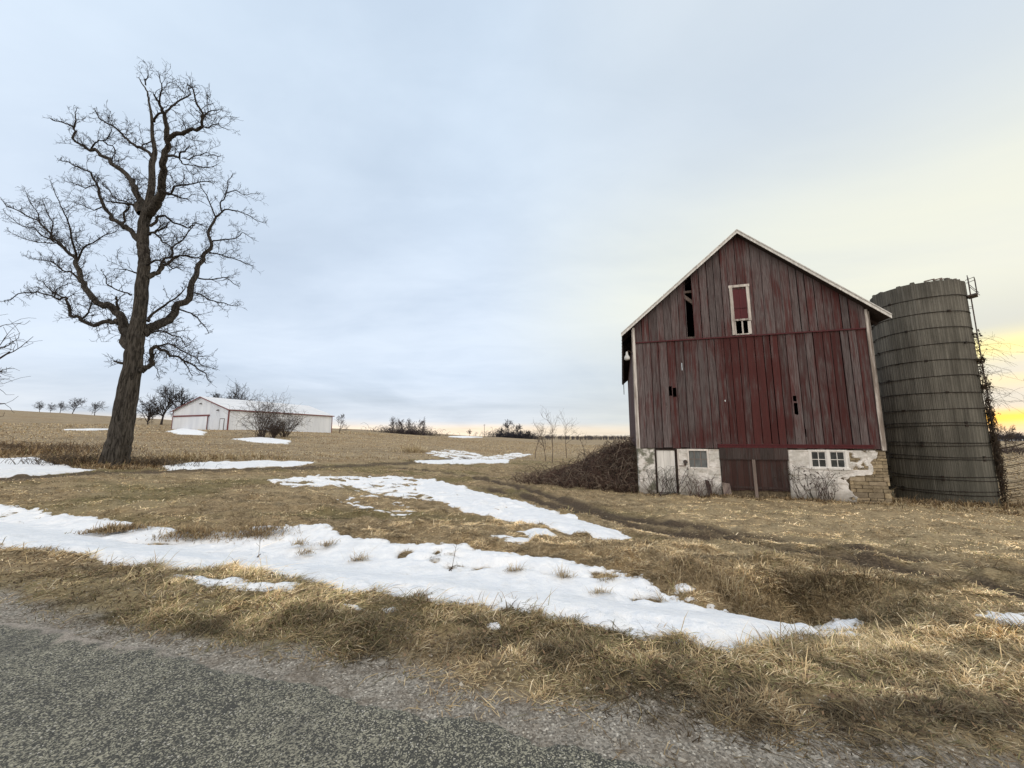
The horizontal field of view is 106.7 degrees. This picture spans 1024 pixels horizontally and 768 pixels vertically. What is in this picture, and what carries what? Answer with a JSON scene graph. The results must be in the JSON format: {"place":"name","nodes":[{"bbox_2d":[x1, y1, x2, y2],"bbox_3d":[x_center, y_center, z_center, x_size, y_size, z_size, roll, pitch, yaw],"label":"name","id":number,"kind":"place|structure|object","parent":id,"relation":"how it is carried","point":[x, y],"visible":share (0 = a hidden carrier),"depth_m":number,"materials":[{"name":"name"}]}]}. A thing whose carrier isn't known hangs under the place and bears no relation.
{"place":"outdoors","nodes":[
{"label":"outdoors","id":0,"kind":"place"},
{"bbox_2d":[0,436,434,470],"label":"grass","id":1,"kind":"structure","parent":0,"point":[35,450],"depth_m":27.36,"materials":[{"name":"brown plant"}]},
{"bbox_2d":[0,623,675,767],"bbox_3d":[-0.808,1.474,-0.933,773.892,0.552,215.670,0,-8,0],"label":"road","id":2,"kind":"structure","parent":0,"point":[61,706],"depth_m":2.12,"materials":[{"name":"grey asphalt"}]},
{"bbox_2d":[0,410,1023,767],"bbox_3d":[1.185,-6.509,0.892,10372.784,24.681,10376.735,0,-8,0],"label":"ground","id":3,"kind":"structure","parent":0,"point":[548,732],"depth_m":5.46,"materials":[{"name":"brown plant"}]},
{"bbox_2d":[0,314,42,416],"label":"bare tree","id":4,"kind":"object","parent":3,"relation":"on","point":[7,353],"visible":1,"depth_m":14.35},
{"bbox_2d":[32,402,45,411],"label":"hill tree","id":5,"kind":"object","parent":3,"relation":"on","point":[41,406],"visible":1,"depth_m":204.83,"materials":[{"name":"plant"}]},
{"bbox_2d":[0,457,94,477],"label":"snow","id":6,"kind":"structure","parent":3,"relation":"on","point":[7,470],"depth_m":18.58,"materials":[{"name":"white snow"}]},
{"bbox_2d":[44,403,56,412],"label":"hill tree","id":7,"kind":"object","parent":3,"relation":"on","point":[50,405],"visible":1,"depth_m":205.16,"materials":[{"name":"brown plant"}]},
{"bbox_2d":[57,401,67,411],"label":"hill tree","id":8,"kind":"object","parent":3,"relation":"on","point":[61,406],"visible":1,"depth_m":205.25,"materials":[{"name":"plant"}]},
{"bbox_2d":[68,397,87,413],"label":"hill tree","id":9,"kind":"object","parent":3,"relation":"on","point":[80,401],"visible":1,"depth_m":205.59,"materials":[{"name":"brown plant"}]},
{"bbox_2d":[0,429,161,454],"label":"brush","id":10,"kind":"object","parent":3,"relation":"on","point":[13,446],"visible":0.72,"depth_m":30.62,"materials":[{"name":"brown plant"}]},
{"bbox_2d":[2,445,165,466],"bbox_3d":[-24.455,4.007,21.251,10.609,1.194,3.386,0,-8,0],"label":"brush","id":11,"kind":"object","parent":3,"relation":"on","point":[68,455],"visible":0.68,"depth_m":20.95,"materials":[{"name":"brown plant"}]},
{"bbox_2d":[64,428,107,430],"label":"snow","id":12,"kind":"structure","parent":3,"relation":"on","point":[91,429],"depth_m":64.08,"materials":[{"name":"white snow"}]},
{"bbox_2d":[88,401,105,414],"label":"hill tree","id":13,"kind":"object","parent":3,"relation":"on","point":[95,407],"visible":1,"depth_m":205.35,"materials":[{"name":"plant"}]},
{"bbox_2d":[0,56,268,465],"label":"bare tree","id":14,"kind":"object","parent":3,"relation":"on","point":[136,330],"visible":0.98,"depth_m":23.27,"materials":[{"name":"brown plant"}]},
{"bbox_2d":[136,396,165,424],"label":"bare tree","id":15,"kind":"object","parent":3,"relation":"on","point":[152,411],"visible":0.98,"depth_m":99.69,"materials":[{"name":"grey plant"}]},
{"bbox_2d":[146,382,188,424],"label":"bare tree","id":16,"kind":"object","parent":3,"relation":"on","point":[170,398],"visible":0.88,"depth_m":107.94,"materials":[{"name":"brown plant"}]},
{"bbox_2d":[120,448,215,467],"bbox_3d":[-20.081,4.216,21.661,6.662,1.201,2.773,0,-8,0],"label":"brush","id":17,"kind":"object","parent":3,"relation":"on","point":[170,463],"visible":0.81,"depth_m":21.60,"materials":[{"name":"brown plant"}]},
{"bbox_2d":[160,387,196,415],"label":"bare tree","id":18,"kind":"object","parent":3,"relation":"on","point":[187,400],"visible":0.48,"depth_m":111.50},
{"bbox_2d":[166,428,206,434],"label":"snow","id":19,"kind":"structure","parent":3,"relation":"on","point":[183,431],"depth_m":62.05,"materials":[{"name":"white snow"}]},
{"bbox_2d":[206,391,223,397],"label":"bare tree","id":20,"kind":"object","parent":3,"relation":"on","point":[214,396],"visible":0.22,"depth_m":123.46,"materials":[{"name":"plant"}]},
{"bbox_2d":[172,574,299,592],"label":"snow","id":21,"kind":"structure","parent":3,"relation":"on","point":[253,586],"depth_m":4.01,"materials":[{"name":"white snow"}]},
{"bbox_2d":[214,380,261,400],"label":"bare tree","id":22,"kind":"object","parent":3,"relation":"on","point":[237,395],"visible":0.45,"depth_m":123.08,"materials":[{"name":"plant"}]},
{"bbox_2d":[163,460,313,470],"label":"snow","id":23,"kind":"structure","parent":3,"relation":"on","point":[238,464],"depth_m":24.02,"materials":[{"name":"white snow"}]},
{"bbox_2d":[170,396,334,432],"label":"shed","id":24,"kind":"structure","parent":3,"relation":"on","point":[196,415],"depth_m":76.18,"materials":[{"name":"white metal"}]},
{"bbox_2d":[173,417,190,428],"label":"door","id":25,"kind":"structure","parent":24,"relation":"in","point":[179,422],"depth_m":76.40,"materials":[{"name":"white metal"}]},
{"bbox_2d":[190,416,207,429],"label":"door","id":26,"kind":"structure","parent":24,"relation":"in","point":[198,422],"depth_m":74.41,"materials":[{"name":"white metal"}]},
{"bbox_2d":[219,418,224,429],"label":"door","id":27,"kind":"structure","parent":24,"relation":"in","point":[221,424],"depth_m":72.15,"materials":[{"name":"white metal"}]},
{"bbox_2d":[234,437,290,443],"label":"snow","id":28,"kind":"structure","parent":3,"relation":"on","point":[264,440],"depth_m":50.23,"materials":[{"name":"white snow"}]},
{"bbox_2d":[229,388,299,436],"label":"shrub","id":29,"kind":"object","parent":3,"relation":"on","point":[261,433],"visible":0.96,"depth_m":56.84,"materials":[{"name":"plant"}]},
{"bbox_2d":[258,419,288,437],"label":"shrub","id":30,"kind":"object","parent":3,"relation":"on","point":[273,432],"visible":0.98,"depth_m":56.84,"materials":[{"name":"brown plant"}]},
{"bbox_2d":[268,401,310,436],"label":"shrub","id":31,"kind":"object","parent":3,"relation":"on","point":[289,428],"visible":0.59,"depth_m":61.68,"materials":[{"name":"grey plant"}]},
{"bbox_2d":[336,414,348,432],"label":"bare tree","id":32,"kind":"object","parent":3,"relation":"on","point":[339,420],"visible":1,"depth_m":97.73,"materials":[{"name":"grey plant"}]},
{"bbox_2d":[268,474,441,500],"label":"snow","id":33,"kind":"structure","parent":3,"relation":"on","point":[360,483],"depth_m":16.45,"materials":[{"name":"white snow"}]},
{"bbox_2d":[337,495,415,515],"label":"snow","id":34,"kind":"structure","parent":3,"relation":"on","point":[361,506],"depth_m":10.69,"materials":[{"name":"white snow"}]},
{"bbox_2d":[389,417,396,428],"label":"bush","id":35,"kind":"object","parent":3,"relation":"on","point":[392,422],"visible":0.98,"depth_m":149.23,"materials":[{"name":"grey plant"}]},
{"bbox_2d":[361,423,459,435],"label":"undergrowth","id":36,"kind":"object","parent":3,"relation":"on","point":[410,432],"visible":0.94,"depth_m":145.02,"materials":[{"name":"brown plant"}]},
{"bbox_2d":[414,417,424,431],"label":"bush","id":37,"kind":"object","parent":3,"relation":"on","point":[419,426],"visible":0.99,"depth_m":147.09,"materials":[{"name":"grey plant"}]},
{"bbox_2d":[0,504,863,653],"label":"snow","id":38,"kind":"structure","parent":3,"relation":"on","point":[492,578],"depth_m":5.46,"materials":[{"name":"white snow"}]},
{"bbox_2d":[65,517,169,534],"bbox_3d":[-7.985,2.883,7.763,1.978,0.368,0.835,0,-8,0],"label":"grass tuft","id":39,"kind":"object","parent":38,"relation":"on","point":[119,527],"visible":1,"depth_m":7.67,"materials":[{"name":"brown plant"}]},
{"bbox_2d":[145,522,236,543],"bbox_3d":[-6.209,2.832,7.406,2.184,0.352,0.885,0,-8,0],"label":"grass tuft","id":40,"kind":"object","parent":38,"relation":"on","point":[192,531],"visible":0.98,"depth_m":7.37,"materials":[{"name":"brown plant"}]},
{"bbox_2d":[194,518,306,542],"bbox_3d":[-4.992,2.771,7.371,2.073,0.472,0.855,0,-8,0],"label":"grass tuft","id":41,"kind":"object","parent":38,"relation":"on","point":[251,531],"visible":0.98,"depth_m":7.33,"materials":[{"name":"brown plant"}]},
{"bbox_2d":[290,536,309,545],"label":"grass tuft","id":42,"kind":"object","parent":38,"relation":"on","point":[299,542],"visible":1,"depth_m":6.72,"materials":[{"name":"beige plant"}]},
{"bbox_2d":[294,545,313,555],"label":"grass tuft","id":43,"kind":"object","parent":38,"relation":"on","point":[310,551],"visible":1,"depth_m":6.43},
{"bbox_2d":[317,537,340,546],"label":"grass tuft","id":44,"kind":"object","parent":38,"relation":"on","point":[327,543],"visible":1,"depth_m":6.75,"materials":[{"name":"beige plant"}]},
{"bbox_2d":[347,551,372,561],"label":"grass tuft","id":45,"kind":"object","parent":38,"relation":"on","point":[360,558],"visible":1,"depth_m":6.15,"materials":[{"name":"beige plant"}]},
{"bbox_2d":[505,561,525,571],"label":"grass tuft","id":46,"kind":"object","parent":38,"relation":"on","point":[513,569],"visible":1,"depth_m":5.68,"materials":[{"name":"beige plant"}]},
{"bbox_2d":[552,561,577,578],"bbox_3d":[0.713,2.679,5.512,0.502,0.239,0.440,-5,-9,33],"label":"grass tuft","id":47,"kind":"object","parent":38,"relation":"on","point":[561,573],"visible":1,"depth_m":5.49,"materials":[{"name":"beige plant"}]},
{"bbox_2d":[588,587,616,594],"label":"grass tuft","id":48,"kind":"object","parent":38,"relation":"on","point":[598,591],"visible":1,"depth_m":5.07,"materials":[{"name":"beige plant"}]},
{"bbox_2d":[597,567,621,582],"bbox_3d":[1.361,2.678,5.380,0.458,0.222,0.348,-2,-8,15],"label":"grass tuft","id":49,"kind":"object","parent":38,"relation":"on","point":[611,577],"visible":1,"depth_m":5.37,"materials":[{"name":"beige plant"}]},
{"bbox_2d":[415,459,509,464],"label":"snow","id":50,"kind":"structure","parent":3,"relation":"on","point":[469,461],"depth_m":34.49,"materials":[{"name":"white snow"}]},
{"bbox_2d":[449,436,482,437],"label":"snow","id":51,"kind":"structure","parent":3,"relation":"on","point":[466,436],"depth_m":145.62,"materials":[{"name":"white snow"}]},
{"bbox_2d":[425,450,531,459],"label":"snow","id":52,"kind":"structure","parent":3,"relation":"on","point":[478,456],"depth_m":44.67,"materials":[{"name":"white snow"}]},
{"bbox_2d":[486,622,500,629],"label":"snow","id":53,"kind":"structure","parent":3,"relation":"on","point":[492,625],"depth_m":3.31,"materials":[{"name":"white snow"}]},
{"bbox_2d":[499,419,514,433],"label":"bare tree","id":54,"kind":"object","parent":3,"relation":"on","point":[507,426],"visible":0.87,"depth_m":232.53,"materials":[{"name":"grey plant"}]},
{"bbox_2d":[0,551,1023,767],"bbox_3d":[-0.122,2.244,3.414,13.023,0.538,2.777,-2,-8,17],"label":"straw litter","id":55,"kind":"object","parent":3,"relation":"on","point":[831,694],"visible":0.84,"depth_m":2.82,"materials":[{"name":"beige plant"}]},
{"bbox_2d":[0,423,1023,503],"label":"stubble","id":56,"kind":"object","parent":3,"relation":"on","point":[409,440],"visible":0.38,"depth_m":55.67,"materials":[{"name":"brown plant"}]},
{"bbox_2d":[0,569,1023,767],"bbox_3d":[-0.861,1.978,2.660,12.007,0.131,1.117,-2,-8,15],"label":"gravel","id":57,"kind":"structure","parent":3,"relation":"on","point":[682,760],"depth_m":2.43,"materials":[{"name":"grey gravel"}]},
{"bbox_2d":[476,428,563,440],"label":"undergrowth","id":58,"kind":"object","parent":3,"relation":"on","point":[521,434],"visible":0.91,"depth_m":226.41,"materials":[{"name":"brown plant"}]},
{"bbox_2d":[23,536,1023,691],"bbox_3d":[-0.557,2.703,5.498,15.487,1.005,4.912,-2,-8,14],"label":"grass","id":59,"kind":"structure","parent":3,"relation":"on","point":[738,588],"depth_m":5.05,"materials":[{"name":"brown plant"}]},
{"bbox_2d":[415,478,631,539],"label":"snow","id":60,"kind":"structure","parent":3,"relation":"on","point":[463,499],"depth_m":10.63,"materials":[{"name":"white snow"}]},
{"bbox_2d":[492,523,556,544],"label":"snow","id":61,"kind":"structure","parent":3,"relation":"on","point":[534,531],"depth_m":7.47,"materials":[{"name":"white snow"}]},
{"bbox_2d":[532,418,546,460],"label":"sapling","id":62,"kind":"object","parent":3,"relation":"on","point":[541,439],"visible":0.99,"depth_m":41.21,"materials":[{"name":"brown plant"}]},
{"bbox_2d":[535,423,543,457],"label":"sapling","id":63,"kind":"object","parent":3,"relation":"on","point":[541,431],"visible":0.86,"depth_m":45.36,"materials":[{"name":"brown plant"}]},
{"bbox_2d":[540,409,562,461],"bbox_3d":[3.842,5.213,38.695,2.243,6.072,3.173,1,-8,-7],"label":"sapling","id":64,"kind":"object","parent":3,"relation":"on","point":[552,437],"visible":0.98,"depth_m":38.52,"materials":[{"name":"brown plant"}]},
{"bbox_2d":[493,434,640,492],"bbox_3d":[3.479,4.202,21.410,7.806,2.743,8.101,-2,-8,17],"label":"brush","id":65,"kind":"object","parent":3,"relation":"on","point":[560,474],"visible":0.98,"depth_m":19.27,"materials":[{"name":"brown plant"}]},
{"bbox_2d":[554,413,582,457],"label":"sapling","id":66,"kind":"object","parent":3,"relation":"on","point":[565,433],"visible":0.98,"depth_m":47.87,"materials":[{"name":"plant"}]},
{"bbox_2d":[545,434,629,439],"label":"woods","id":67,"kind":"object","parent":3,"relation":"on","point":[591,437],"visible":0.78,"depth_m":549.62,"materials":[{"name":"brown plant"}]},
{"bbox_2d":[626,465,694,496],"bbox_3d":[6.557,4.220,16.702,2.956,1.437,0.645,-2,-8,16],"label":"bramble","id":68,"kind":"object","parent":3,"relation":"on","point":[666,486],"visible":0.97,"depth_m":16.66,"materials":[{"name":"brown plant"}]},
{"bbox_2d":[674,583,695,593],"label":"snow","id":69,"kind":"structure","parent":3,"relation":"on","point":[685,588],"depth_m":5.07,"materials":[{"name":"white snow"}]},
{"bbox_2d":[679,474,729,497],"bbox_3d":[8.170,4.355,16.277,2.098,1.182,0.596,-2,-8,14],"label":"bramble","id":70,"kind":"object","parent":3,"relation":"on","point":[703,486],"visible":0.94,"depth_m":16.27,"materials":[{"name":"plant"}]},
{"bbox_2d":[705,480,711,495],"bbox_3d":[8.409,4.443,16.264,0.170,0.680,0.309,1,-8,-8],"label":"leaning board","id":71,"kind":"object","parent":3,"relation":"on","point":[707,486],"visible":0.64,"depth_m":16.26,"materials":[{"name":"wood"}]},
{"bbox_2d":[722,482,731,494],"bbox_3d":[9.070,4.502,16.064,0.322,0.660,0.230,-2,-8,16],"label":"leaning board","id":72,"kind":"object","parent":3,"relation":"on","point":[725,487],"visible":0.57,"depth_m":16.08,"materials":[{"name":"grey wood"}]},
{"bbox_2d":[621,229,892,503],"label":"red barn","id":73,"kind":"structure","parent":3,"relation":"on","point":[773,348],"depth_m":16.54,"materials":[{"name":"red wood"}]},
{"bbox_2d":[624,351,632,359],"bbox_3d":[5.499,-1.355,17.989,0.400,0.462,0.260,-2,-8,16],"label":"barn lamp","id":74,"kind":"object","parent":73,"relation":"attached to","point":[626,357],"visible":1,"depth_m":17.92,"materials":[{"name":"white metal"}]},
{"bbox_2d":[654,449,680,492],"bbox_3d":[6.939,3.882,17.012,1.010,1.960,0.160,-2,-8,16],"label":"door","id":75,"kind":"structure","parent":73,"relation":"in","point":[668,460],"depth_m":17.01,"materials":[{"name":"white wood"}]},
{"bbox_2d":[687,449,709,468],"bbox_3d":[8.154,3.286,16.715,0.900,0.860,0.110,-2,-8,16],"label":"window","id":76,"kind":"structure","parent":73,"relation":"in","point":[696,457],"depth_m":16.73,"materials":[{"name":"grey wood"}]},
{"bbox_2d":[721,460,754,490],"bbox_3d":[9.592,3.874,16.188,1.208,1.287,0.052,-2,-8,16],"label":"door","id":77,"kind":"structure","parent":73,"relation":"in","point":[739,473],"depth_m":16.18,"materials":[{"name":"red wood"}]},
{"bbox_2d":[728,284,751,334],"bbox_3d":[10.186,-3.320,16.978,0.830,2.300,0.055,-2,-8,16],"label":"window","id":78,"kind":"structure","parent":73,"relation":"in","point":[736,307],"depth_m":16.99,"materials":[{"name":"white wood"}]},
{"bbox_2d":[755,460,789,491],"bbox_3d":[10.819,3.821,15.841,1.194,1.277,0.052,-2,-8,16],"label":"door","id":79,"kind":"structure","parent":73,"relation":"in","point":[766,470],"depth_m":15.84,"materials":[{"name":"red wood"}]},
{"bbox_2d":[808,450,850,469],"bbox_3d":[12.768,3.055,15.399,1.400,0.780,0.135,-2,-8,16],"label":"window","id":80,"kind":"structure","parent":73,"relation":"in","point":[818,459],"depth_m":15.38,"materials":[{"name":"white wood"}]},
{"bbox_2d":[775,463,846,501],"bbox_3d":[12.015,3.965,15.263,2.522,1.580,0.625,-2,-8,17],"label":"bush","id":81,"kind":"object","parent":3,"relation":"on","point":[817,478],"visible":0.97,"depth_m":15.17,"materials":[{"name":"plant"}]},
{"bbox_2d":[627,488,1023,516],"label":"grass","id":82,"kind":"structure","parent":3,"relation":"on","point":[927,503],"depth_m":15.49,"materials":[{"name":"beige plant"}]},
{"bbox_2d":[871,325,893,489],"bbox_3d":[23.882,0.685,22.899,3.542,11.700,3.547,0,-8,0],"label":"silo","id":83,"kind":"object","parent":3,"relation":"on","point":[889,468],"visible":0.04,"depth_m":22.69,"materials":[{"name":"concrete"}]},
{"bbox_2d":[870,275,1004,505],"bbox_3d":[20.952,0.457,19.087,3.502,11.043,3.620,0,-8,0],"label":"silo","id":84,"kind":"object","parent":3,"relation":"on","point":[937,434],"visible":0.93,"depth_m":18.02,"materials":[{"name":"concrete"}]},
{"bbox_2d":[972,329,1023,505],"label":"vine","id":85,"kind":"object","parent":84,"relation":"attached to","point":[994,439],"visible":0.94,"depth_m":17.28,"materials":[{"name":"plant"}]},
{"bbox_2d":[871,442,1023,454],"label":"brush","id":86,"kind":"object","parent":3,"relation":"on","point":[1010,448],"visible":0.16,"depth_m":81.90,"materials":[{"name":"brown plant"}]},
{"bbox_2d":[976,611,1023,627],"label":"snow","id":87,"kind":"structure","parent":3,"relation":"on","point":[1008,616],"depth_m":3.87,"materials":[{"name":"white snow"}]},
{"bbox_2d":[989,431,1023,440],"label":"woods","id":88,"kind":"object","parent":3,"relation":"on","point":[1017,436],"visible":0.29,"depth_m":403.01,"materials":[{"name":"brown plant"}]},
{"bbox_2d":[998,425,1020,452],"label":"sapling","id":89,"kind":"object","parent":3,"relation":"on","point":[1008,439],"visible":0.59,"depth_m":74.12,"materials":[{"name":"brown plant"}]},
{"bbox_2d":[1000,424,1020,454],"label":"sapling","id":90,"kind":"object","parent":3,"relation":"on","point":[1006,431],"visible":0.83,"depth_m":74.51,"materials":[{"name":"brown plant"}]},
{"bbox_2d":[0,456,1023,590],"bbox_3d":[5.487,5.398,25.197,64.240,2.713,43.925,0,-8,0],"label":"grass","id":91,"kind":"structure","parent":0,"point":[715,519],"depth_m":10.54,"materials":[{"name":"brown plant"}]},
{"bbox_2d":[0,0,1023,435],"label":"sky","id":92,"kind":"structure","parent":0,"point":[472,204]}
]}

